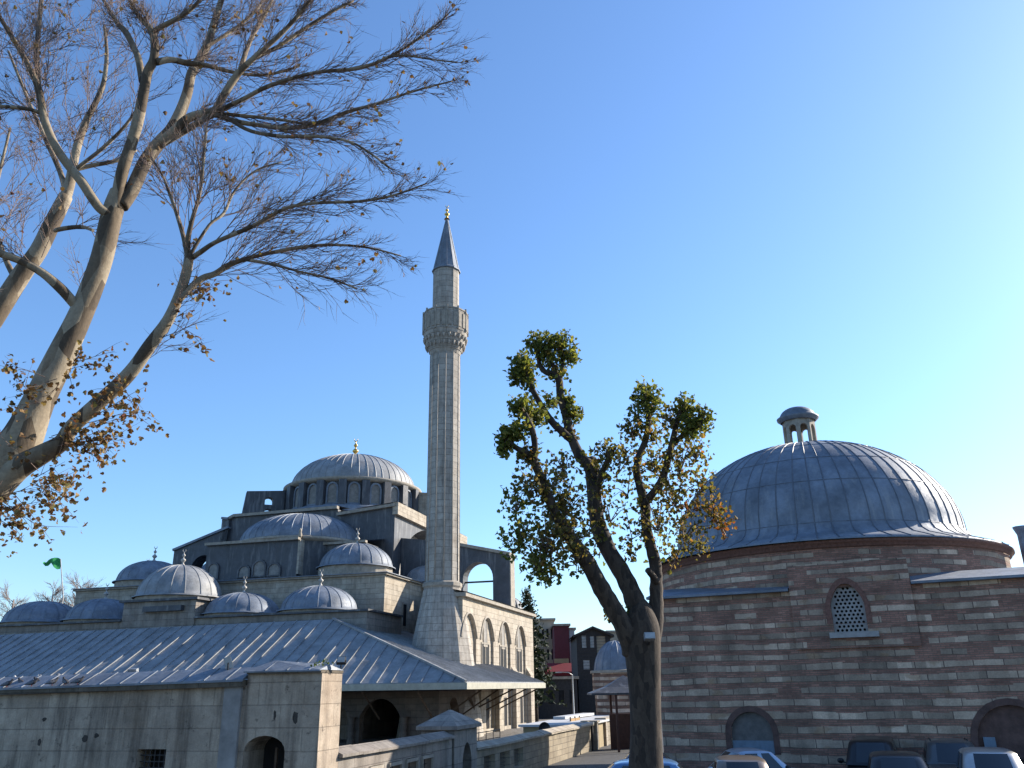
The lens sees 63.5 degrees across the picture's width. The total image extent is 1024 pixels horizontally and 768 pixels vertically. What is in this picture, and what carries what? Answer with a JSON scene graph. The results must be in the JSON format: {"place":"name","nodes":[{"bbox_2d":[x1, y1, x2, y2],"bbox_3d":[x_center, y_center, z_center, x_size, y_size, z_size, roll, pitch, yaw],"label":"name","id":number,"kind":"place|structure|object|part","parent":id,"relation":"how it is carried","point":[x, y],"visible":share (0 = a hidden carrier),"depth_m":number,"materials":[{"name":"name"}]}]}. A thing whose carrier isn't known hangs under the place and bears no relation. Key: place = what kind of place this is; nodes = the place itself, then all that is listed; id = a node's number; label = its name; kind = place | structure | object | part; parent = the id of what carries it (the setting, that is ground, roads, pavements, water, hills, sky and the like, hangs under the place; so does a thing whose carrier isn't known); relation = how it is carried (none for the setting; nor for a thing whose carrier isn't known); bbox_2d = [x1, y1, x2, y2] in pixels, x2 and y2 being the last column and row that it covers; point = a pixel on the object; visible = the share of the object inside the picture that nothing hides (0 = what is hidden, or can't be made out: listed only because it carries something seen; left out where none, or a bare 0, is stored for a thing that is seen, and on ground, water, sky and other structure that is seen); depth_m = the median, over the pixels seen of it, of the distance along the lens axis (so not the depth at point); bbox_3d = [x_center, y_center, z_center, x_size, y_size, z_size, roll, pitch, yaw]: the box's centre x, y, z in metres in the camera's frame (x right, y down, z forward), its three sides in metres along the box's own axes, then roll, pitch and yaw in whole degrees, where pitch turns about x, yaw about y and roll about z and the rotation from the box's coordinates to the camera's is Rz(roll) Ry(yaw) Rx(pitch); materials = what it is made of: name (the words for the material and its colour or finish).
{"place":"outdoors","nodes":[
{"label":"outdoors","id":0,"kind":"place"},
{"bbox_2d":[339,719,551,745],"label":"court paving","id":1,"kind":"structure","parent":0,"point":[507,732],"depth_m":64.23,"materials":[{"name":"beige stone"}]},
{"bbox_2d":[0,439,545,744],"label":"mosque","id":2,"kind":"structure","parent":1,"relation":"on","point":[318,560],"depth_m":72.09,"materials":[{"name":"stone"}]},
{"bbox_2d":[207,562,219,579],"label":"window","id":3,"kind":"structure","parent":2,"relation":"in","point":[213,568],"depth_m":80.94,"materials":[{"name":"grey glass"}]},
{"bbox_2d":[236,565,250,577],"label":"window","id":4,"kind":"structure","parent":2,"relation":"in","point":[244,571],"depth_m":79.96,"materials":[{"name":"grey glass"}]},
{"bbox_2d":[251,559,266,577],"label":"window","id":5,"kind":"structure","parent":2,"relation":"in","point":[259,567],"depth_m":79.63,"materials":[{"name":"grey glass"}]},
{"bbox_2d":[266,562,280,576],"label":"window","id":6,"kind":"structure","parent":2,"relation":"in","point":[274,568],"depth_m":79.18,"materials":[{"name":"grey glass"}]},
{"bbox_2d":[293,486,298,507],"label":"window","id":7,"kind":"structure","parent":2,"relation":"in","point":[295,499],"depth_m":93.35,"materials":[{"name":"grey glass"}]},
{"bbox_2d":[306,483,316,505],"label":"window","id":8,"kind":"structure","parent":2,"relation":"in","point":[311,492],"depth_m":91.96,"materials":[{"name":"grey glass"}]},
{"bbox_2d":[325,481,338,503],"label":"window","id":9,"kind":"structure","parent":2,"relation":"in","point":[332,488],"depth_m":91.30,"materials":[{"name":"grey glass"}]},
{"bbox_2d":[347,481,360,502],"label":"window","id":10,"kind":"structure","parent":2,"relation":"in","point":[354,489],"depth_m":91.39,"materials":[{"name":"grey glass"}]},
{"bbox_2d":[369,483,381,504],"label":"window","id":11,"kind":"structure","parent":2,"relation":"in","point":[375,489],"depth_m":92.22,"materials":[{"name":"grey glass"}]},
{"bbox_2d":[391,486,398,501],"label":"window","id":12,"kind":"structure","parent":2,"relation":"in","point":[394,489],"depth_m":93.78,"materials":[{"name":"grey glass"}]},
{"bbox_2d":[401,602,407,626],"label":"window","id":13,"kind":"structure","parent":2,"relation":"in","point":[404,607],"depth_m":76.70,"materials":[{"name":"black glass"}]},
{"bbox_2d":[408,489,411,507],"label":"window","id":14,"kind":"structure","parent":2,"relation":"in","point":[409,492],"depth_m":95.89,"materials":[{"name":"grey glass"}]},
{"bbox_2d":[481,642,489,664],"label":"window","id":15,"kind":"structure","parent":2,"relation":"in","point":[485,651],"depth_m":70.34,"materials":[{"name":"grey glass"}]},
{"bbox_2d":[483,619,487,646],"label":"window","id":16,"kind":"structure","parent":2,"relation":"in","point":[485,629],"depth_m":71.03,"materials":[{"name":"stone"}]},
{"bbox_2d":[486,697,489,728],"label":"window","id":17,"kind":"structure","parent":2,"relation":"in","point":[488,699],"depth_m":69.33,"materials":[{"name":"white glass"}]},
{"bbox_2d":[499,645,506,667],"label":"window","id":18,"kind":"structure","parent":2,"relation":"in","point":[502,659],"depth_m":75.19,"materials":[{"name":"grey glass"}]},
{"bbox_2d":[501,624,504,648],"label":"window","id":19,"kind":"structure","parent":2,"relation":"in","point":[503,628],"depth_m":75.93,"materials":[{"name":"glass"}]},
{"bbox_2d":[504,696,507,725],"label":"window","id":20,"kind":"structure","parent":2,"relation":"in","point":[505,702],"depth_m":74.22,"materials":[{"name":"white glass"}]},
{"bbox_2d":[515,647,522,673],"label":"window","id":21,"kind":"structure","parent":2,"relation":"in","point":[518,654],"depth_m":80.12,"materials":[{"name":"grey glass"}]},
{"bbox_2d":[517,627,520,651],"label":"window","id":22,"kind":"structure","parent":2,"relation":"in","point":[518,636],"depth_m":80.92,"materials":[{"name":"glass"}]},
{"bbox_2d":[520,695,522,722],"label":"column","id":23,"kind":"structure","parent":2,"relation":"in","point":[521,699],"depth_m":79.17,"materials":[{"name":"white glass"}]},
{"bbox_2d":[396,205,483,737],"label":"minaret","id":24,"kind":"object","parent":1,"relation":"on","point":[445,334],"visible":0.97,"depth_m":69.46,"materials":[{"name":"stone"}]},
{"bbox_2d":[515,588,566,721],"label":"conifer","id":25,"kind":"object","parent":1,"relation":"on","point":[538,675],"visible":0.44,"depth_m":90.81,"materials":[{"name":"green plant"}]},
{"bbox_2d":[555,672,574,713],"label":"street lamp","id":26,"kind":"object","parent":1,"relation":"on","point":[572,690],"visible":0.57,"depth_m":84.29,"materials":[{"name":"grey metal"}]},
{"bbox_2d":[416,710,481,767],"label":"gate pavilion","id":27,"kind":"structure","parent":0,"point":[462,728],"depth_m":28.69,"materials":[{"name":"stone"}]},
{"bbox_2d":[0,0,1023,634],"label":"sky","id":28,"kind":"structure","parent":0,"point":[757,210],"materials":[{"name":"blue"}]},
{"bbox_2d":[534,618,554,676],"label":"apartment building","id":29,"kind":"structure","parent":0,"point":[548,623],"depth_m":126.44,"materials":[{"name":"stone"}]},
{"bbox_2d":[539,722,549,729],"bbox_3d":[1.767,19.120,44.621,0.491,1.675,0.362,-15,-25,34],"label":"satellite dish","id":30,"kind":"object","parent":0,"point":[544,725],"visible":0.67,"depth_m":44.90,"materials":[{"name":"metal"}]},
{"bbox_2d":[538,676,578,718],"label":"apartment building","id":31,"kind":"structure","parent":0,"point":[551,710],"depth_m":98.13,"materials":[{"name":"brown wood"}]},
{"bbox_2d":[548,692,552,703],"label":"window","id":32,"kind":"structure","parent":31,"relation":"in","point":[550,695],"depth_m":98.29,"materials":[{"name":"black glass"}]},
{"bbox_2d":[559,690,563,702],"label":"window","id":33,"kind":"structure","parent":31,"relation":"in","point":[561,692],"depth_m":98.35,"materials":[{"name":"black glass"}]},
{"bbox_2d":[569,690,574,703],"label":"window","id":34,"kind":"structure","parent":31,"relation":"in","point":[570,691],"depth_m":98.26,"materials":[{"name":"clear glass"}]},
{"bbox_2d":[543,720,663,767],"bbox_3d":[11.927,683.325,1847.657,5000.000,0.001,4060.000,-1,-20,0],"label":"ground","id":35,"kind":"structure","parent":0,"point":[605,757],"depth_m":41.58,"materials":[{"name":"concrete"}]},
{"bbox_2d":[0,580,28,618],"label":"bare tree","id":36,"kind":"object","parent":35,"relation":"on","point":[7,597],"visible":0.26,"depth_m":145.96,"materials":[{"name":"plant"}]},
{"bbox_2d":[28,579,69,602],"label":"bare tree","id":37,"kind":"object","parent":35,"relation":"on","point":[53,594],"visible":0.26,"depth_m":146.43,"materials":[{"name":"plant"}]},
{"bbox_2d":[43,558,63,602],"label":"flagpole","id":38,"kind":"object","parent":35,"relation":"on","point":[56,563],"visible":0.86,"depth_m":116.78,"materials":[{"name":"green fabric"}]},
{"bbox_2d":[48,573,102,606],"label":"bare tree","id":39,"kind":"object","parent":35,"relation":"on","point":[77,587],"visible":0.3,"depth_m":146.37,"materials":[{"name":"plant"}]},
{"bbox_2d":[0,6,175,327],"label":"plane tree","id":40,"kind":"object","parent":35,"relation":"on","point":[16,281],"visible":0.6,"depth_m":19.16,"materials":[{"name":"brown plant"}]},
{"bbox_2d":[0,660,342,767],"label":"stone wall","id":41,"kind":"structure","parent":35,"relation":"on","point":[279,714],"depth_m":20.80,"materials":[{"name":"grey stone"}]},
{"bbox_2d":[0,679,13,687],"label":"pigeon","id":42,"kind":"object","parent":41,"relation":"on","point":[7,683],"visible":1,"depth_m":22.22,"materials":[{"name":"grey"}]},
{"bbox_2d":[24,678,38,685],"bbox_3d":[-12.803,7.953,22.060,0.345,0.228,0.129,5,-21,-16],"label":"pigeon","id":43,"kind":"object","parent":41,"relation":"on","point":[31,682],"visible":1,"depth_m":22.02,"materials":[{"name":"grey"}]},
{"bbox_2d":[45,677,59,683],"bbox_3d":[-12.167,7.873,21.897,0.345,0.227,0.129,12,-24,-32],"label":"pigeon","id":44,"kind":"object","parent":41,"relation":"on","point":[52,681],"visible":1,"depth_m":21.86,"materials":[{"name":"grey"}]},
{"bbox_2d":[62,677,68,685],"bbox_3d":[-11.759,7.824,21.797,0.345,0.228,0.129,-15,-25,34],"label":"pigeon","id":45,"kind":"object","parent":41,"relation":"on","point":[65,681],"visible":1,"depth_m":21.75,"materials":[{"name":"grey"}]},
{"bbox_2d":[70,676,84,684],"bbox_3d":[-11.388,7.777,21.701,0.345,0.228,0.129,7,-22,-21],"label":"pigeon","id":46,"kind":"object","parent":41,"relation":"on","point":[78,680],"visible":1,"depth_m":21.67,"materials":[{"name":"grey"}]},
{"bbox_2d":[128,668,138,671],"bbox_3d":[-10.200,7.828,22.278,0.305,0.349,0.170,-4,-20,9],"label":"floodlight","id":47,"kind":"object","parent":41,"relation":"attached to","point":[133,669],"visible":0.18,"depth_m":22.26,"materials":[{"name":"grey metal"}]},
{"bbox_2d":[139,749,165,767],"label":"window","id":48,"kind":"structure","parent":41,"relation":"in","point":[158,755],"depth_m":20.86,"materials":[{"name":"metal"}]},
{"bbox_2d":[223,656,232,669],"bbox_3d":[-7.344,7.314,21.391,0.256,0.536,0.452,6,-21,-19],"label":"floodlight","id":49,"kind":"object","parent":41,"relation":"attached to","point":[228,663],"visible":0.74,"depth_m":21.25,"materials":[{"name":"grey metal"}]},
{"bbox_2d":[263,737,284,767],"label":"doorway","id":50,"kind":"structure","parent":41,"relation":"in","point":[274,752],"depth_m":20.73,"materials":[{"name":"brown wood"}]},
{"bbox_2d":[310,658,333,666],"bbox_3d":[-4.727,6.981,20.643,0.631,0.295,0.913,5,-21,-16],"label":"weed","id":51,"kind":"object","parent":41,"relation":"on","point":[323,661],"visible":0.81,"depth_m":20.43,"materials":[{"name":"green plant"}]},
{"bbox_2d":[336,656,346,668],"bbox_3d":[-4.271,6.965,20.708,0.253,0.289,0.142,-1,-20,0],"label":"floodlight","id":52,"kind":"object","parent":41,"relation":"attached to","point":[341,660],"visible":1,"depth_m":20.68,"materials":[{"name":"metal"}]},
{"bbox_2d":[0,0,489,557],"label":"plane tree","id":53,"kind":"object","parent":35,"relation":"on","point":[26,450],"visible":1,"depth_m":14.77,"materials":[{"name":"brown plant"}]},
{"bbox_2d":[338,731,454,767],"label":"boundary wall","id":54,"kind":"structure","parent":35,"relation":"on","point":[431,750],"depth_m":24.09,"materials":[{"name":"stone"}]},
{"bbox_2d":[477,729,499,741],"bbox_3d":[-1.327,14.846,33.013,0.038,1.780,5.538,-7,-21,16],"label":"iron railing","id":55,"kind":"object","parent":35,"relation":"on","point":[486,736],"visible":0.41,"depth_m":34.14,"materials":[{"name":"black metal"}]},
{"bbox_2d":[476,720,599,767],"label":"boundary wall","id":56,"kind":"structure","parent":35,"relation":"on","point":[542,748],"depth_m":37.58,"materials":[{"name":"stone"}]},
{"bbox_2d":[545,624,571,676],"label":"apartment building","id":57,"kind":"structure","parent":35,"relation":"on","point":[561,648],"depth_m":119.09,"materials":[{"name":"paint"}]},
{"bbox_2d":[518,713,608,747],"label":"shed","id":58,"kind":"structure","parent":35,"relation":"on","point":[557,721],"depth_m":49.95,"materials":[{"name":"white metal"}]},
{"bbox_2d":[570,716,579,720],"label":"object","id":59,"kind":"structure","parent":58,"relation":"attached to","point":[574,719],"depth_m":50.34,"materials":[{"name":"metal"}]},
{"bbox_2d":[569,627,575,675],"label":"apartment building","id":60,"kind":"structure","parent":35,"relation":"on","point":[571,631],"depth_m":121.72,"materials":[{"name":"grey concrete"}]},
{"bbox_2d":[569,626,613,714],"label":"wooden house","id":61,"kind":"structure","parent":35,"relation":"on","point":[587,644],"depth_m":102.72,"materials":[{"name":"brown wood"}]},
{"bbox_2d":[582,636,585,647],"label":"window","id":62,"kind":"structure","parent":61,"relation":"in","point":[583,637],"depth_m":103.33,"materials":[{"name":"grey glass"}]},
{"bbox_2d":[583,660,589,668],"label":"window","id":63,"kind":"structure","parent":61,"relation":"in","point":[586,663],"depth_m":102.42,"materials":[{"name":"grey glass"}]},
{"bbox_2d":[590,636,593,647],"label":"window","id":64,"kind":"structure","parent":61,"relation":"in","point":[591,637],"depth_m":103.33,"materials":[{"name":"grey glass"}]},
{"bbox_2d":[596,636,604,652],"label":"window","id":65,"kind":"structure","parent":61,"relation":"in","point":[600,639],"depth_m":103.35,"materials":[{"name":"grey glass"}]},
{"bbox_2d":[594,716,610,745],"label":"boundary wall","id":66,"kind":"structure","parent":35,"relation":"on","point":[606,727],"depth_m":51.35,"materials":[{"name":"stone"}]},
{"bbox_2d":[587,676,629,751],"bbox_3d":[6.544,18.973,47.853,4.057,4.026,3.245,-1,-20,0],"label":"kiosk","id":67,"kind":"object","parent":35,"relation":"on","point":[619,731],"visible":0.56,"depth_m":48.18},
{"bbox_2d":[590,640,629,714],"bbox_3d":[8.191,22.687,61.927,4.440,6.722,4.297,-1,-20,0],"label":"domed tomb","id":68,"kind":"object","parent":35,"relation":"on","point":[610,664],"visible":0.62,"depth_m":60.94,"materials":[{"name":"stone"}]},
{"bbox_2d":[492,328,740,767],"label":"plane tree","id":69,"kind":"object","parent":35,"relation":"on","point":[637,619],"visible":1,"depth_m":21.68,"materials":[{"name":"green plant"}]},
{"bbox_2d":[643,632,654,644],"bbox_3d":[3.382,6.315,20.460,0.260,0.324,0.473,-1,-20,0],"label":"floodlight","id":70,"kind":"object","parent":69,"relation":"attached to","point":[649,636],"visible":1,"depth_m":20.30,"materials":[{"name":"grey metal"}]},
{"bbox_2d":[608,758,682,767],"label":"parked car","id":71,"kind":"object","parent":35,"relation":"on","point":[667,763],"visible":0.54,"depth_m":22.61,"materials":[{"name":"blue paint"}]},
{"bbox_2d":[623,753,670,758],"bbox_3d":[4.073,12.480,26.406,4.409,1.482,2.175,-4,-20,9],"label":"parked car","id":72,"kind":"object","parent":35,"relation":"on","point":[664,756],"visible":0.08,"depth_m":26.23,"materials":[{"name":"blue paint"}]},
{"bbox_2d":[713,755,768,767],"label":"parked car","id":73,"kind":"object","parent":35,"relation":"on","point":[738,761],"visible":1,"depth_m":22.75,"materials":[{"name":"brown paint"}]},
{"bbox_2d":[708,747,791,767],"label":"parked car","id":74,"kind":"object","parent":35,"relation":"on","point":[771,759],"visible":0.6,"depth_m":25.98,"materials":[{"name":"silver paint"}]},
{"bbox_3d":[6.772,12.012,26.432,0.616,0.446,1.445,2,-20,-8],"label":"rear window","id":75,"kind":"part","parent":74,"relation":"part of","materials":[{"name":"grey glass"}]},
{"bbox_3d":[8.135,11.789,25.883,0.625,0.446,0.144,2,-20,-8],"label":"side window","id":76,"kind":"part","parent":74,"relation":"part of","materials":[{"name":"black glass"}]},
{"bbox_2d":[646,406,1023,767],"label":"bath house","id":77,"kind":"structure","parent":35,"relation":"on","point":[826,602],"depth_m":32.47,"materials":[{"name":"stone"}]},
{"bbox_2d":[829,587,879,637],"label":"window","id":78,"kind":"structure","parent":77,"relation":"in","point":[847,606],"depth_m":31.78,"materials":[{"name":"grey stone"}]},
{"bbox_2d":[837,736,897,767],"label":"parked car","id":79,"kind":"object","parent":35,"relation":"on","point":[860,748],"visible":0.71,"depth_m":27.78,"materials":[{"name":"black paint"}]},
{"bbox_2d":[867,751,927,767],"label":"parked car","id":80,"kind":"object","parent":35,"relation":"on","point":[894,759],"visible":1,"depth_m":23.05,"materials":[{"name":"black paint"}]},
{"bbox_2d":[923,737,974,767],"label":"parked car","id":81,"kind":"object","parent":35,"relation":"on","point":[940,752],"visible":0.73,"depth_m":26.99,"materials":[{"name":"grey paint"}]},
{"bbox_2d":[955,747,1023,767],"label":"parked car","id":82,"kind":"object","parent":35,"relation":"on","point":[983,757],"visible":1,"depth_m":23.48,"materials":[{"name":"silver paint"}]},
{"bbox_3d":[13.403,11.291,24.896,0.147,0.461,0.971,-9,-22,21],"label":"side window","id":83,"kind":"part","parent":82,"relation":"part of","materials":[{"name":"black glass"}]},
{"bbox_3d":[13.004,10.961,23.980,0.144,0.461,0.810,-9,-22,21],"label":"side window","id":84,"kind":"part","parent":82,"relation":"part of","materials":[{"name":"black glass"}]},
{"bbox_2d":[606,630,618,640],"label":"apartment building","id":85,"kind":"structure","parent":0,"point":[615,638],"depth_m":134.06,"materials":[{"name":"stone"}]}
]}

